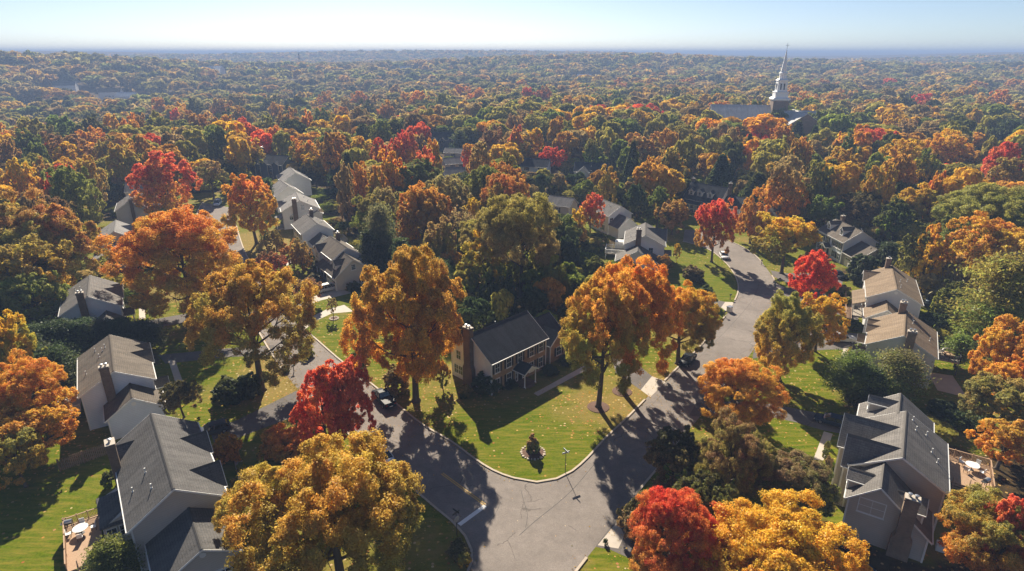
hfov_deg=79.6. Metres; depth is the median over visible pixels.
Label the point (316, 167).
tree
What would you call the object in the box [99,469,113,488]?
shrub
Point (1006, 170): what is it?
tree
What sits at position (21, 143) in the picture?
tree
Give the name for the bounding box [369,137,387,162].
tree
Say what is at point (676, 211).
tree
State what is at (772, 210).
house
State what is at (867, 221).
tree
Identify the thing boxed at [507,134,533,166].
tree
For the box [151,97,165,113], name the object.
tree
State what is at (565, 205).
house
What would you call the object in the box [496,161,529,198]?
tree
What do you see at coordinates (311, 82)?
tree
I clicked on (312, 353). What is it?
shrub
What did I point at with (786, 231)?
tree
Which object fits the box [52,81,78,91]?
house
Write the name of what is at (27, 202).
tree
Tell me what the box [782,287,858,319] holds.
driveway
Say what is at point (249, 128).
tree
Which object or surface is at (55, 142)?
tree
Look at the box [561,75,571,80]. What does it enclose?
conifer
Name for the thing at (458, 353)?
window
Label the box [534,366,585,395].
path
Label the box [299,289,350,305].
driveway
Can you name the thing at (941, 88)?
tree
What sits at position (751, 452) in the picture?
tree
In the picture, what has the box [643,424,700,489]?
tree
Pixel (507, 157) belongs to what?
tree
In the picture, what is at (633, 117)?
tree
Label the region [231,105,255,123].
tree
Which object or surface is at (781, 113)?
tree
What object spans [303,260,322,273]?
shrub
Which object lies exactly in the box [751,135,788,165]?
tree
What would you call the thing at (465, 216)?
tree
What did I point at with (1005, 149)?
tree
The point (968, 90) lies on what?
tree
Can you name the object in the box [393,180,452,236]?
tree
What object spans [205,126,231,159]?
tree
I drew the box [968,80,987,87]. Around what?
tree
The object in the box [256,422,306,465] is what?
shrub
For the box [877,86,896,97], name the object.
tree
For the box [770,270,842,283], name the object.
driveway
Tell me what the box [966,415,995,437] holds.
shrub
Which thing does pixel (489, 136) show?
tree
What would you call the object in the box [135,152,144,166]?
tree
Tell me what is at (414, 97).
tree
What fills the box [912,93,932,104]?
tree
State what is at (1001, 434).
tree
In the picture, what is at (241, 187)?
tree
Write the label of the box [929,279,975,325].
tree
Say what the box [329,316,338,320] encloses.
mulch bed
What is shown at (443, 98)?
tree
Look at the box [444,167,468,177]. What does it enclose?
house
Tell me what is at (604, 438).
kerb
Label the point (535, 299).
shrub
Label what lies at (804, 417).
driveway
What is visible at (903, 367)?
tree
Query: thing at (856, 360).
pine tree
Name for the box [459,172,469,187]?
conifer
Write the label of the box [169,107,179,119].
tree
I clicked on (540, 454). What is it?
mulch bed
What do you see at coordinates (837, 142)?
tree
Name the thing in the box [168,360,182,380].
path
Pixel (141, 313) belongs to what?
path
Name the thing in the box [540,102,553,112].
tree
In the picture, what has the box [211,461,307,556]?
tree
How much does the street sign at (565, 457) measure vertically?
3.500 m
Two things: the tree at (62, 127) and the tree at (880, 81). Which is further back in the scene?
the tree at (880, 81)
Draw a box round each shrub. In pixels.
[78,531,148,570]
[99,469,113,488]
[123,288,146,304]
[210,374,243,406]
[212,432,243,464]
[229,477,239,488]
[234,371,262,400]
[236,462,245,472]
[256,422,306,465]
[298,344,314,358]
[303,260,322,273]
[305,272,325,281]
[346,280,360,290]
[381,363,409,397]
[445,537,470,562]
[456,551,471,568]
[458,384,473,398]
[470,371,504,395]
[504,378,518,389]
[516,286,552,315]
[526,433,540,453]
[541,364,559,375]
[554,234,581,267]
[558,354,572,366]
[580,236,609,252]
[616,489,664,542]
[616,505,624,523]
[682,264,705,284]
[698,284,717,306]
[822,448,829,457]
[824,441,830,448]
[825,455,833,466]
[836,284,851,295]
[839,297,851,305]
[846,319,863,332]
[918,315,927,323]
[922,311,952,329]
[926,398,956,422]
[942,408,976,429]
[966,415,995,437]
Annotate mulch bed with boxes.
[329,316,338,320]
[520,446,545,459]
[587,401,609,412]
[612,387,631,396]
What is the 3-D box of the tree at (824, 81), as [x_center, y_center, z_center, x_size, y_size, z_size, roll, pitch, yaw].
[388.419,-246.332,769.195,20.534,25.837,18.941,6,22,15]
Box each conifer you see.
[0,330,49,396]
[17,318,71,347]
[40,315,88,355]
[62,316,101,355]
[96,315,156,349]
[258,218,268,240]
[263,177,275,210]
[324,152,338,186]
[354,229,386,276]
[387,236,419,292]
[428,257,454,321]
[447,128,468,147]
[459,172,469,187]
[482,276,519,322]
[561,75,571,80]
[669,87,684,96]
[842,363,894,407]
[885,246,911,269]
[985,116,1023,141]
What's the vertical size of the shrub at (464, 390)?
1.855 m
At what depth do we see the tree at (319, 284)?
128.44 m
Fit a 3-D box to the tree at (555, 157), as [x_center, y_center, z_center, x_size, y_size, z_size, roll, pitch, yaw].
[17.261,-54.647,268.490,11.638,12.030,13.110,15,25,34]
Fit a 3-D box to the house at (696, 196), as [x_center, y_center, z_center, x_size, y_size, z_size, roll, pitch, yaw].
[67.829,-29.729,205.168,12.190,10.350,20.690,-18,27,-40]
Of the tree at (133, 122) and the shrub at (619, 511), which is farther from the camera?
the tree at (133, 122)
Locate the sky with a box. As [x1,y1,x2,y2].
[0,0,1023,52]
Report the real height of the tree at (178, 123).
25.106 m
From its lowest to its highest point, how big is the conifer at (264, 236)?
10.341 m
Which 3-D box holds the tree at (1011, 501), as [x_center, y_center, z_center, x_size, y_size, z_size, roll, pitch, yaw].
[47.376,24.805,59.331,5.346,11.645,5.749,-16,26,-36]
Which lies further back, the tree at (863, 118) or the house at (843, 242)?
the tree at (863, 118)
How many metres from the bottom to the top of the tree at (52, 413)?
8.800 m
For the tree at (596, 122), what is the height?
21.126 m
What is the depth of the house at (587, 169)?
251.98 m
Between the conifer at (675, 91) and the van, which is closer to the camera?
the van
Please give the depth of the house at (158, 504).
65.08 m
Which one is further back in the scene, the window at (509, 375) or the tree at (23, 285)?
the tree at (23, 285)
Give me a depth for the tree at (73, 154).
240.52 m
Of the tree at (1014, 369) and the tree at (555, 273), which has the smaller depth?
the tree at (1014, 369)
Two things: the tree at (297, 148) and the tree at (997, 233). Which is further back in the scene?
the tree at (297, 148)
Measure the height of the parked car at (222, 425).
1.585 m
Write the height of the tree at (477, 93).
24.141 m
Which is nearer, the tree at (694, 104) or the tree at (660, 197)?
the tree at (660, 197)
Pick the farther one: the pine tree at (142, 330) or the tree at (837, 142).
the tree at (837, 142)
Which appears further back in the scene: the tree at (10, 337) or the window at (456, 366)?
the window at (456, 366)
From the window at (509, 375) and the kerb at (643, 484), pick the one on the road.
the kerb at (643, 484)
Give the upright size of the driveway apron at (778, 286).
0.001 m
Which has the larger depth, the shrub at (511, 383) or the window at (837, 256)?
the window at (837, 256)
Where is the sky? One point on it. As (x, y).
(663, 26)
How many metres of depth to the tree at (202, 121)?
342.30 m
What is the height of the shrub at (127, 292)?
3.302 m
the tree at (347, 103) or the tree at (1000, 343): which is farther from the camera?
the tree at (347, 103)
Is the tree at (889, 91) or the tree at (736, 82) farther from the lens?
the tree at (736, 82)
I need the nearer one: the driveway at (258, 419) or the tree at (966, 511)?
the tree at (966, 511)
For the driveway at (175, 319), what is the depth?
122.67 m
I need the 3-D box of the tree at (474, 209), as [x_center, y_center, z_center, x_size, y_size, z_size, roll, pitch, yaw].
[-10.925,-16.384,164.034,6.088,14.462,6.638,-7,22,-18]
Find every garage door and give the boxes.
[216,565,233,570]
[843,256,850,266]
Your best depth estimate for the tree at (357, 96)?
591.74 m
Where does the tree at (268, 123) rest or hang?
on the ground
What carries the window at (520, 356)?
in the house at (521, 347)
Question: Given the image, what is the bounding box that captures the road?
[198,203,775,570]
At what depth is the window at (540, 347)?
101.87 m
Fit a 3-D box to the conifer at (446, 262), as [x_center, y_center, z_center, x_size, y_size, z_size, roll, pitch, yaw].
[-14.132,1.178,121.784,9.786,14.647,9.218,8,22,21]
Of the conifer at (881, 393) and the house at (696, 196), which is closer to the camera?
the conifer at (881, 393)
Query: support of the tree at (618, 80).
on the ground
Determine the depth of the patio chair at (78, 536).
65.52 m
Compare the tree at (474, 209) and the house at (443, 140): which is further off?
the house at (443, 140)
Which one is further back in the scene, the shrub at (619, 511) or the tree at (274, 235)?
the tree at (274, 235)
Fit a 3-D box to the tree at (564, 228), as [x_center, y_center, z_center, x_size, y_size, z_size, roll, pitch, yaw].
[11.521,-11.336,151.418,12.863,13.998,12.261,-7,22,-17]
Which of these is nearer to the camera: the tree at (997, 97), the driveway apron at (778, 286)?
the driveway apron at (778, 286)
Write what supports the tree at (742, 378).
on the ground
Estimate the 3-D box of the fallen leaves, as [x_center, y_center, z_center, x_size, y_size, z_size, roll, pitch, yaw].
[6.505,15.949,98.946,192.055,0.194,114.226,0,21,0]
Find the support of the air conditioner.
on the ground
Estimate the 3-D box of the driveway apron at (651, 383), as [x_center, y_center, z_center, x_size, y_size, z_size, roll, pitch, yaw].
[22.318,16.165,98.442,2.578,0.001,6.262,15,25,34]
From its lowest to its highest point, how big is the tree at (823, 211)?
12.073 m
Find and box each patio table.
[72,523,87,533]
[965,461,979,470]
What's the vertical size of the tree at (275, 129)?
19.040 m
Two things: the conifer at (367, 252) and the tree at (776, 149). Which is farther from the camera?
the tree at (776, 149)
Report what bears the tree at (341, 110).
on the ground
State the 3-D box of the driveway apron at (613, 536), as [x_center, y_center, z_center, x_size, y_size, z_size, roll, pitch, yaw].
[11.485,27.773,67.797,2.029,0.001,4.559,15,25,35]
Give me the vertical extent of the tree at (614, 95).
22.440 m
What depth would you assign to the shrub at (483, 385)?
95.11 m
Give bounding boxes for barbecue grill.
[60,518,73,530]
[981,477,990,488]
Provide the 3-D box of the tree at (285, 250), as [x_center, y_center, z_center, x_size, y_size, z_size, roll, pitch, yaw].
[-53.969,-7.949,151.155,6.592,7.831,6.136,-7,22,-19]
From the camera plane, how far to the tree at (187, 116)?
407.24 m
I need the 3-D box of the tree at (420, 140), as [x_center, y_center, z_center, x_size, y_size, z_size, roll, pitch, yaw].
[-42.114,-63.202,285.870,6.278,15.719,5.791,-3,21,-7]
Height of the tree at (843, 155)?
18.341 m
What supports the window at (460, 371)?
in the house at (521, 347)
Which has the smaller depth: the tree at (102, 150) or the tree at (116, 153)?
the tree at (116, 153)
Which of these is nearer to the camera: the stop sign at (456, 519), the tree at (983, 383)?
the stop sign at (456, 519)
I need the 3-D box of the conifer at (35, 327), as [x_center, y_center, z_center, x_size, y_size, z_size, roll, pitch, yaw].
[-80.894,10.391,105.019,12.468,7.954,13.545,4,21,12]
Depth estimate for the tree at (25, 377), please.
80.55 m
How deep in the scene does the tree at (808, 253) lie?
141.92 m
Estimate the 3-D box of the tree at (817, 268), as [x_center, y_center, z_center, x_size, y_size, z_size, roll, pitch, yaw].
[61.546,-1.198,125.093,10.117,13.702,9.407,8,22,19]
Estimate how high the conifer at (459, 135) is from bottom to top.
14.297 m
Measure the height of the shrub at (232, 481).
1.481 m
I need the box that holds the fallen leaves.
[1,275,1023,570]
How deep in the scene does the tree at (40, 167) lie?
197.40 m
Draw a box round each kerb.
[236,226,248,258]
[259,332,280,366]
[313,336,645,481]
[320,408,472,570]
[575,557,587,570]
[632,431,684,497]
[663,315,725,380]
[684,241,738,300]
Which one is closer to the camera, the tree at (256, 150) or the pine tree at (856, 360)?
the pine tree at (856, 360)
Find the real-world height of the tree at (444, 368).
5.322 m
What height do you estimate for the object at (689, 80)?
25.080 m
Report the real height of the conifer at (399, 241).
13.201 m
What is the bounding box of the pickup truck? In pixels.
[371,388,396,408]
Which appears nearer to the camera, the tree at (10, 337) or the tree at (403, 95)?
the tree at (10, 337)
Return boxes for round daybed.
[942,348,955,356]
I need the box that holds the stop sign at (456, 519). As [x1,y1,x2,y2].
[453,508,459,534]
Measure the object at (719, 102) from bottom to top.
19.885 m
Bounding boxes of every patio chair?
[64,529,71,538]
[76,534,83,540]
[78,517,84,523]
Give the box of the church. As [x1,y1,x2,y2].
[709,44,818,134]
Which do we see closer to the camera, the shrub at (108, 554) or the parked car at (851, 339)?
the shrub at (108, 554)
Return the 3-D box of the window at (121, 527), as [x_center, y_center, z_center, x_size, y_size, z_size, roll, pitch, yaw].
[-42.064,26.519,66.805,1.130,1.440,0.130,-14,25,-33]
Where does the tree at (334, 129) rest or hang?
on the ground
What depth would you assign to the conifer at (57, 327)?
105.23 m
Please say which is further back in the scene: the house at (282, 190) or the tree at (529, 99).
the tree at (529, 99)
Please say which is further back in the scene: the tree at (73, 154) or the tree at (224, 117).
the tree at (224, 117)
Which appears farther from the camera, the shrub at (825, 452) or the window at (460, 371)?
the window at (460, 371)
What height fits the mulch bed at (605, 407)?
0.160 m
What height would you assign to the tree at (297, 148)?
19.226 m
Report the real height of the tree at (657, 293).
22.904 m
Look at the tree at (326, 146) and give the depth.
239.20 m
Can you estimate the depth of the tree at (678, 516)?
56.70 m
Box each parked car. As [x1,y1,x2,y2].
[201,418,230,434]
[383,445,394,461]
[678,352,696,366]
[719,251,728,259]
[814,412,843,427]
[831,270,845,278]
[831,331,856,343]
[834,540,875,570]
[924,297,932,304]
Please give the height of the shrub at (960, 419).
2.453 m
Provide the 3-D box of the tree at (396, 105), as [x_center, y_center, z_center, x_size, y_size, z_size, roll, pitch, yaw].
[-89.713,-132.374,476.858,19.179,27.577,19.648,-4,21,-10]
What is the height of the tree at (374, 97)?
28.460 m
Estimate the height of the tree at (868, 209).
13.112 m
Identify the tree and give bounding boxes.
[0,122,23,137]
[0,137,21,162]
[0,157,39,205]
[0,186,84,280]
[0,196,14,215]
[0,233,76,319]
[0,270,71,325]
[0,308,46,397]
[0,348,78,437]
[0,383,79,456]
[0,426,50,490]
[11,127,42,156]
[12,202,109,289]
[13,116,59,143]
[15,339,80,398]
[16,188,69,214]
[21,134,53,164]
[31,155,54,189]
[39,172,62,195]
[40,131,93,157]
[40,164,106,231]
[42,140,93,164]
[45,115,80,137]
[72,113,109,138]
[72,315,118,354]
[73,154,109,204]
[75,125,105,143]
[90,204,242,319]
[92,134,116,160]
[102,113,119,129]
[105,136,140,181]
[113,156,141,181]
[114,316,174,347]
[115,112,139,128]
[124,150,202,215]
[130,135,152,156]
[132,112,146,127]
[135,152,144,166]
[144,110,166,127]
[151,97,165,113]
[158,116,193,128]
[158,380,202,417]
[163,102,185,122]
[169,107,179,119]
[177,110,192,122]
[182,258,319,391]
[184,97,208,115]
[188,113,217,129]
[192,160,229,198]
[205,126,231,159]
[206,108,233,124]
[209,98,233,115]
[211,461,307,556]
[214,427,425,570]
[220,114,231,121]
[220,173,280,243]
[223,135,265,169]
[226,92,245,106]
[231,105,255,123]
[234,116,258,135]
[252,114,276,128]
[255,251,287,271]
[260,95,283,110]
[264,229,284,252]
[268,125,279,151]
[270,102,283,121]
[275,106,299,126]
[279,238,305,266]
[281,104,301,117]
[284,96,308,108]
[288,136,316,164]
[288,358,353,438]
[289,237,313,274]
[289,277,322,299]
[299,152,330,186]
[300,108,312,126]
[308,79,315,85]
[311,107,330,127]
[313,131,349,173]
[316,91,337,104]
[318,354,376,439]
[326,297,337,317]
[328,111,342,125]
[330,106,348,117]
[331,124,338,132]
[333,161,354,228]
[337,97,355,110]
[338,242,467,402]
[349,91,366,104]
[349,106,369,118]
[349,161,373,206]
[349,193,400,237]
[350,136,374,159]
[359,98,377,115]
[361,197,401,269]
[362,79,371,91]
[365,165,386,194]
[368,120,395,143]
[369,94,382,106]
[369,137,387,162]
[372,186,406,231]
[376,99,394,118]
[377,149,406,196]
[387,138,405,166]
[387,158,441,191]
[389,191,407,211]
[390,84,401,93]
[390,97,406,113]
[392,129,417,163]
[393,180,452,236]
[394,206,420,241]
[399,91,410,100]
[406,90,431,104]
[410,146,434,182]
[416,133,426,154]
[423,174,472,224]
[423,214,456,259]
[426,138,442,172]
[433,360,451,388]
[435,93,451,109]
[447,196,476,231]
[454,84,470,95]
[455,229,515,292]
[458,219,496,252]
[459,197,480,229]
[461,143,474,166]
[463,164,507,211]
[466,141,495,173]
[467,87,485,98]
[470,166,495,208]
[475,192,562,297]
[479,124,504,152]
[480,171,527,216]
[490,162,497,168]
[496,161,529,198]
[497,149,516,171]
[505,110,525,129]
[507,125,523,164]
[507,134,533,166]
[516,79,528,85]
[521,87,537,96]
[525,97,535,102]
[535,85,551,99]
[538,146,567,173]
[538,213,582,251]
[539,119,557,141]
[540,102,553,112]
[543,254,571,310]
[557,266,651,407]
[560,119,577,131]
[571,206,583,232]
[573,96,591,106]
[579,192,605,232]
[583,115,614,146]
[583,138,604,161]
[583,254,685,391]
[594,164,618,202]
[610,91,626,100]
[614,77,626,87]
[619,114,640,127]
[623,89,632,94]
[623,184,648,221]
[627,131,664,160]
[627,485,727,570]
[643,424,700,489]
[644,77,659,84]
[645,185,672,227]
[646,103,663,113]
[647,155,655,170]
[649,279,723,364]
[653,198,689,234]
[656,121,703,144]
[656,254,672,271]
[661,147,687,177]
[666,114,679,125]
[672,468,738,522]
[673,243,681,258]
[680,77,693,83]
[684,101,698,107]
[691,405,778,501]
[694,198,738,262]
[695,123,711,145]
[696,357,790,425]
[698,488,872,570]
[705,85,721,93]
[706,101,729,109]
[707,509,768,570]
[717,127,742,153]
[728,78,742,87]
[731,442,842,520]
[734,187,772,243]
[748,211,822,273]
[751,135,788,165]
[753,289,825,380]
[759,161,810,217]
[769,107,788,118]
[770,122,794,146]
[786,136,814,177]
[787,83,802,94]
[788,249,841,305]
[793,248,835,267]
[793,291,850,351]
[796,91,820,103]
[801,160,833,221]
[805,195,847,226]
[808,110,836,125]
[813,342,888,403]
[818,78,829,83]
[822,83,839,91]
[824,88,846,99]
[824,146,864,172]
[827,131,846,156]
[836,191,889,223]
[838,132,861,164]
[845,253,882,284]
[848,112,878,123]
[856,128,898,154]
[859,165,885,231]
[866,203,908,223]
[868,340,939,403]
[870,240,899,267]
[872,79,884,88]
[872,197,919,241]
[875,95,898,104]
[875,138,925,177]
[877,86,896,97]
[878,161,898,204]
[882,112,907,125]
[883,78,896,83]
[891,182,942,223]
[893,231,935,280]
[895,119,917,133]
[897,92,916,106]
[904,222,956,296]
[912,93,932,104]
[913,80,929,87]
[913,128,973,163]
[913,147,944,183]
[922,170,946,223]
[927,182,1023,251]
[928,82,946,91]
[929,241,1023,337]
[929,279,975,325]
[934,482,1023,570]
[938,332,977,366]
[939,91,963,99]
[946,210,1023,281]
[957,84,977,95]
[957,370,1023,426]
[965,418,1023,469]
[966,493,1023,570]
[967,314,1023,393]
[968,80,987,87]
[968,95,991,107]
[980,141,1023,182]
[983,157,1023,181]
[983,350,1023,418]
[986,89,1011,104]
[1003,78,1023,86]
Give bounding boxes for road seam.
[520,463,594,534]
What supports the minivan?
on the driveway at (330, 294)
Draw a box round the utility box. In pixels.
[726,305,733,312]
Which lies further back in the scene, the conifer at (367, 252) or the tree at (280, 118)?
the tree at (280, 118)
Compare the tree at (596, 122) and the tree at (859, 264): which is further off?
the tree at (596, 122)
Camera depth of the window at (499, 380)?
96.25 m
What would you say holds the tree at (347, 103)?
on the ground
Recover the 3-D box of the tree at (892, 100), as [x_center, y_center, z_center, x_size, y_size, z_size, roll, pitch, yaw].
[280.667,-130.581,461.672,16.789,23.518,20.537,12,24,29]
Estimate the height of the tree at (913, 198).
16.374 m
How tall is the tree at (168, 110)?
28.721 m
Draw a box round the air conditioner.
[935,540,945,552]
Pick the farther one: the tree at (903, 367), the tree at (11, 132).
the tree at (11, 132)
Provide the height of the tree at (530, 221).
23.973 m
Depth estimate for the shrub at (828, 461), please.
79.26 m
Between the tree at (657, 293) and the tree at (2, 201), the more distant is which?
the tree at (2, 201)
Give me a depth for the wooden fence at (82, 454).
79.59 m
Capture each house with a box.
[43,334,169,439]
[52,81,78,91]
[58,275,135,321]
[61,413,249,570]
[93,220,140,268]
[97,88,123,99]
[114,92,137,98]
[114,193,147,224]
[124,178,168,205]
[213,66,225,73]
[255,146,296,177]
[272,180,303,212]
[275,192,323,229]
[276,167,311,195]
[291,208,347,255]
[313,231,375,290]
[431,132,454,149]
[442,157,467,166]
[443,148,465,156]
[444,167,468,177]
[451,310,565,394]
[519,158,551,174]
[546,195,578,215]
[573,162,608,180]
[589,199,637,238]
[605,222,671,271]
[679,177,745,216]
[739,202,784,231]
[816,214,881,266]
[831,393,995,562]
[845,256,923,332]
[853,299,961,388]
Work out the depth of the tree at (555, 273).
123.45 m
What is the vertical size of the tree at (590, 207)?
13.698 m
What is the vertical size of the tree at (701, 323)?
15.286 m
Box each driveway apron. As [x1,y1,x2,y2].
[598,523,623,547]
[641,376,665,396]
[721,302,733,312]
[776,283,783,292]
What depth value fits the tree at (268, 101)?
555.00 m
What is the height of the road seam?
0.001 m
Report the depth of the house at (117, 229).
157.94 m
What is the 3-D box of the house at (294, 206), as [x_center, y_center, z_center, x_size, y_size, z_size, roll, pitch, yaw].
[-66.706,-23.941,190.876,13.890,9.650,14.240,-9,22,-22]
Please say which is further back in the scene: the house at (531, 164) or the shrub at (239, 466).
the house at (531, 164)
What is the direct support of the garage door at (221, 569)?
in the house at (158, 504)
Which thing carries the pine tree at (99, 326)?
on the ground
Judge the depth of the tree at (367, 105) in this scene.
478.62 m
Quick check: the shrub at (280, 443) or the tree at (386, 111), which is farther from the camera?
the tree at (386, 111)
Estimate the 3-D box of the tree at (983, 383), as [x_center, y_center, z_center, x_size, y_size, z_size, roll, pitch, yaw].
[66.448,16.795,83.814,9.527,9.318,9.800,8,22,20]
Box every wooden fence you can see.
[56,443,106,471]
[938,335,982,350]
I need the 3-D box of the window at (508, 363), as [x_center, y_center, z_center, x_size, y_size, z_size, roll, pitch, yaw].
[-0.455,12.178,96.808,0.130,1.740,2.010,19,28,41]
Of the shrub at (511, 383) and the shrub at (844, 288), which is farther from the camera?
the shrub at (844, 288)
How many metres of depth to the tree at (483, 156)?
213.16 m
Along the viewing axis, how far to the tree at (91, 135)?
288.31 m
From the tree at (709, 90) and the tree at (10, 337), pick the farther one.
the tree at (709, 90)
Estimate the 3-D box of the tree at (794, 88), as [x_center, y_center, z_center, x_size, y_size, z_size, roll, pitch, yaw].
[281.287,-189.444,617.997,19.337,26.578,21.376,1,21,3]
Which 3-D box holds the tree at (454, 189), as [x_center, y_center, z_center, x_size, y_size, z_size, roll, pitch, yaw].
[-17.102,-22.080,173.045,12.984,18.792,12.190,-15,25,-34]
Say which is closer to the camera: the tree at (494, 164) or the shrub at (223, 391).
the shrub at (223, 391)
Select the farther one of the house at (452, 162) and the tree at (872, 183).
the house at (452, 162)
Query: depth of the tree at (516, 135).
265.12 m
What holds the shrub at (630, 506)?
on the ground
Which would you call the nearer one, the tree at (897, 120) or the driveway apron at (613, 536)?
the driveway apron at (613, 536)
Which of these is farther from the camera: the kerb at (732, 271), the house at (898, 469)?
the kerb at (732, 271)
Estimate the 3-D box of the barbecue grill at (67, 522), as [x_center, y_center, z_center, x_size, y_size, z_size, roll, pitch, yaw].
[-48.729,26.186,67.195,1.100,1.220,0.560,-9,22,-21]
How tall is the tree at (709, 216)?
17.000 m
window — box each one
[105,526,119,538]
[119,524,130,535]
[351,264,355,270]
[454,363,458,373]
[456,349,460,360]
[458,365,462,376]
[493,361,501,374]
[493,376,501,384]
[504,356,512,368]
[504,371,512,384]
[516,351,524,362]
[527,345,535,357]
[529,360,535,372]
[536,355,544,367]
[537,341,544,352]
[554,346,562,356]
[831,250,835,257]
[835,252,840,259]
[856,496,886,519]
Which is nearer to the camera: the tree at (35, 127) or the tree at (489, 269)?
the tree at (489, 269)
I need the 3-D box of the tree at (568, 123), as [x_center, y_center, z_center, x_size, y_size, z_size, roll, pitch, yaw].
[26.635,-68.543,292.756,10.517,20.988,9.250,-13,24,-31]
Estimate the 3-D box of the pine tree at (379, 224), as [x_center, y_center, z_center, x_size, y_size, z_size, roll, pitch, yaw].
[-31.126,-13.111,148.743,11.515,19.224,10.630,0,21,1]
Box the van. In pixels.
[213,198,221,205]
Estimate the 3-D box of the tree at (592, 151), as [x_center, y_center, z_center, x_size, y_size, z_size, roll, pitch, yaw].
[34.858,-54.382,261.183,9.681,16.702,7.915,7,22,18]
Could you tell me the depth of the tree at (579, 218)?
160.83 m
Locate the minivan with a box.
[317,282,334,292]
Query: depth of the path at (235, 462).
78.69 m
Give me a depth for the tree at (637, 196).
184.24 m
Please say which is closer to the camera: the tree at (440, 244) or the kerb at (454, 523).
the kerb at (454, 523)
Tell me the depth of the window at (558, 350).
106.53 m
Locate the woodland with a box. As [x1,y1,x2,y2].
[0,49,1023,442]
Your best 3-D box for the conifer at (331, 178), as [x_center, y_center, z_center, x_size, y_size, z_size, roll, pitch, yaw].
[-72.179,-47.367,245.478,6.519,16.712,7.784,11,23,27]
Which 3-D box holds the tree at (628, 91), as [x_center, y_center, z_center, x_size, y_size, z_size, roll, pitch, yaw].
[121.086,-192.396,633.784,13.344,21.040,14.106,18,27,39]
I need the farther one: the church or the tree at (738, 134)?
the church
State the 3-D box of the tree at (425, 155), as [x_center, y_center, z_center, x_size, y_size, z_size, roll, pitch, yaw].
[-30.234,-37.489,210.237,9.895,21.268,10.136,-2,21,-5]
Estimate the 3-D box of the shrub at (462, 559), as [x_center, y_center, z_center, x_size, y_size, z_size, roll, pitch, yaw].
[-4.995,28.520,64.115,1.695,1.332,1.973,-3,21,-7]
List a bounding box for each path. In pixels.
[139,309,144,318]
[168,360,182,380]
[234,457,242,479]
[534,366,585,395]
[814,431,832,459]
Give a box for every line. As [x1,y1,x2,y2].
[442,474,483,504]
[443,473,485,503]
[458,505,485,525]
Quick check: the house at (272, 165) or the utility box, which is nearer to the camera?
the utility box
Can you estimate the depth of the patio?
99.28 m
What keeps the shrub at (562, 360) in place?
on the ground
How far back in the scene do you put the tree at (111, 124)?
332.69 m
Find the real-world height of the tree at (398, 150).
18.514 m
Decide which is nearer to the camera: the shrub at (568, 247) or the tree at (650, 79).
the shrub at (568, 247)
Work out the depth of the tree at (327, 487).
52.95 m
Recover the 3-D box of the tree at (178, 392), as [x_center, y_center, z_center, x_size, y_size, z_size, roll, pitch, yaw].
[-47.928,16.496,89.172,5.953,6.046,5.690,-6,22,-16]
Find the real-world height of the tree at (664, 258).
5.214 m
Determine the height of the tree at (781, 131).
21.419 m
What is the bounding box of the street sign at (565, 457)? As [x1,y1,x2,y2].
[562,448,569,472]
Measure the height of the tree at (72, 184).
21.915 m
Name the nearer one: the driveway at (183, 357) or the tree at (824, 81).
the driveway at (183, 357)
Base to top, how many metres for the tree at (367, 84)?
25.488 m
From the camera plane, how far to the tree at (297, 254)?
146.47 m
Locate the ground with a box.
[0,51,1023,570]
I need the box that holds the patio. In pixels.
[930,373,964,394]
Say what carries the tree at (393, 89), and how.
on the ground
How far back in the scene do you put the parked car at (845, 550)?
64.13 m
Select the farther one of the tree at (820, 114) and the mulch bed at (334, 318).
the tree at (820, 114)
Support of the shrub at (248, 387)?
on the ground
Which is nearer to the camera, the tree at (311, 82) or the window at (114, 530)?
the window at (114, 530)
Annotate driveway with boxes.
[149,314,185,326]
[159,345,275,363]
[212,391,301,441]
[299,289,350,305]
[304,305,351,328]
[595,520,638,557]
[613,359,651,389]
[689,402,840,432]
[705,300,724,306]
[752,330,865,358]
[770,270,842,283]
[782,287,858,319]
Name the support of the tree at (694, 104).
on the ground
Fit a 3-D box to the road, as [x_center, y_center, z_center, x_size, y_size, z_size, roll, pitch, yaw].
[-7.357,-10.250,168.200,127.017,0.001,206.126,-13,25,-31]
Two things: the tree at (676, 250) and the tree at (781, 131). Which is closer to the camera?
the tree at (676, 250)
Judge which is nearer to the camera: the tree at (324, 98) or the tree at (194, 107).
the tree at (194, 107)
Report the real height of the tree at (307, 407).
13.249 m
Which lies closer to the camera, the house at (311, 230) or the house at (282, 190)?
the house at (311, 230)
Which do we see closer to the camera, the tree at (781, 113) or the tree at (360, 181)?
the tree at (360, 181)
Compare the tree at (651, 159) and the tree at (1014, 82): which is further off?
the tree at (1014, 82)
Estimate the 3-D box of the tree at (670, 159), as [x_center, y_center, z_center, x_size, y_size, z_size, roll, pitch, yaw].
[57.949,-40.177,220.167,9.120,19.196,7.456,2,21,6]

